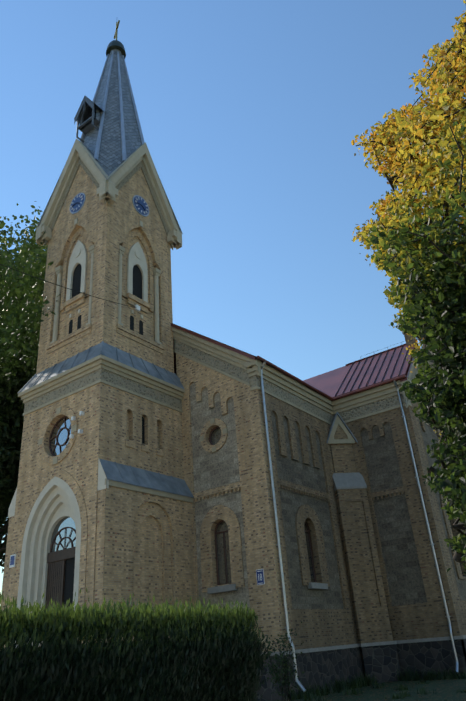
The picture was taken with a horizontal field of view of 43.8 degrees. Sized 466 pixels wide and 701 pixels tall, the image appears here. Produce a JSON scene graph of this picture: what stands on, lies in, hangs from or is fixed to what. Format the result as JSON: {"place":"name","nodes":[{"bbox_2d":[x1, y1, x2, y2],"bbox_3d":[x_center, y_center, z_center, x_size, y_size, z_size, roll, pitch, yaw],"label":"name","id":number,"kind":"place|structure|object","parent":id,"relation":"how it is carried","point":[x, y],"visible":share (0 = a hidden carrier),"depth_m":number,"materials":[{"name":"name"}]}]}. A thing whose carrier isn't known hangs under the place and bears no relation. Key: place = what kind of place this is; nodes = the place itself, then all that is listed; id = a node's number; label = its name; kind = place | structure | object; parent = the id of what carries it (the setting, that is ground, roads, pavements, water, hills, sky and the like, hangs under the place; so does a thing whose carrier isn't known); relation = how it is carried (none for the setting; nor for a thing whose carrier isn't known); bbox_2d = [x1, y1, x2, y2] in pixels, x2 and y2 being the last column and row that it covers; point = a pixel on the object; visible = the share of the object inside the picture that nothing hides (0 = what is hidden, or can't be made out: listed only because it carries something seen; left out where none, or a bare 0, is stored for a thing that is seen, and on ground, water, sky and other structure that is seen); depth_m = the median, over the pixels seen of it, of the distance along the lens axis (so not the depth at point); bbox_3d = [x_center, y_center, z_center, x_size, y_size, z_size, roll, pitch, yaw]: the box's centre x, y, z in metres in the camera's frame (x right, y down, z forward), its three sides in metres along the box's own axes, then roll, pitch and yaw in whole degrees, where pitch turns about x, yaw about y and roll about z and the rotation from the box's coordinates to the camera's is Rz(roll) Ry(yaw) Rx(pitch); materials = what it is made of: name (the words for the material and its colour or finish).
{"place":"outdoors","nodes":[
{"label":"outdoors","id":0,"kind":"place"},
{"bbox_2d":[0,0,465,592],"label":"sky","id":1,"kind":"structure","parent":0,"point":[250,112],"materials":[{"name":"blue"}]},
{"bbox_2d":[272,679,465,700],"bbox_3d":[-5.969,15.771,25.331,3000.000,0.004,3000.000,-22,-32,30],"label":"ground","id":2,"kind":"structure","parent":0,"point":[386,691],"depth_m":22.73,"materials":[{"name":"green plant"}]},
{"bbox_2d":[0,201,59,572],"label":"tree","id":3,"kind":"object","parent":2,"relation":"on","point":[22,295],"depth_m":35.27,"materials":[{"name":"green plant"}]},
{"bbox_2d":[0,341,195,647],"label":"tower","id":4,"kind":"structure","parent":2,"relation":"on","point":[100,506],"depth_m":27.58,"materials":[{"name":"brick"}]},
{"bbox_2d":[35,139,182,373],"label":"tower","id":5,"kind":"structure","parent":4,"relation":"on","point":[115,235],"depth_m":34.10,"materials":[{"name":"brick"}]},
{"bbox_2d":[65,20,144,200],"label":"spire","id":6,"kind":"structure","parent":5,"relation":"on","point":[106,119],"depth_m":39.93,"materials":[{"name":"metal"}]},
{"bbox_2d":[0,637,240,700],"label":"hedge","id":7,"kind":"object","parent":2,"relation":"on","point":[36,682],"depth_m":4.42,"materials":[{"name":"green plant"}]},
{"bbox_2d":[0,586,270,700],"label":"hedge sprigs","id":8,"kind":"object","parent":2,"relation":"on","point":[226,628],"visible":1,"depth_m":4.49,"materials":[{"name":"green plant"}]},
{"bbox_2d":[261,622,306,700],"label":"shrub","id":9,"kind":"object","parent":2,"relation":"on","point":[277,671],"depth_m":22.01,"materials":[{"name":"green plant"}]},
{"bbox_2d":[171,323,465,700],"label":"church wall","id":10,"kind":"structure","parent":2,"relation":"on","point":[227,477],"depth_m":29.75,"materials":[{"name":"brick"}]},
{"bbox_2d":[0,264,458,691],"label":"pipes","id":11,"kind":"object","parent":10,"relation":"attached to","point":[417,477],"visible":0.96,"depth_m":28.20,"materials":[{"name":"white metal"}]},
{"bbox_2d":[173,324,418,400],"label":"roofs","id":12,"kind":"structure","parent":10,"relation":"on","point":[374,370],"depth_m":36.91,"materials":[{"name":"red metal"}]},
{"bbox_2d":[327,412,400,682],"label":"buttress","id":13,"kind":"structure","parent":2,"relation":"on","point":[379,653],"depth_m":30.94,"materials":[{"name":"brick"}]},
{"bbox_2d":[291,666,465,700],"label":"tufts","id":14,"kind":"object","parent":2,"relation":"on","point":[343,687],"visible":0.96,"depth_m":25.38,"materials":[{"name":"green plant"}]},
{"bbox_2d":[351,0,465,573],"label":"tree","id":15,"kind":"object","parent":2,"relation":"on","point":[420,307],"depth_m":10.09,"materials":[{"name":"green plant"}]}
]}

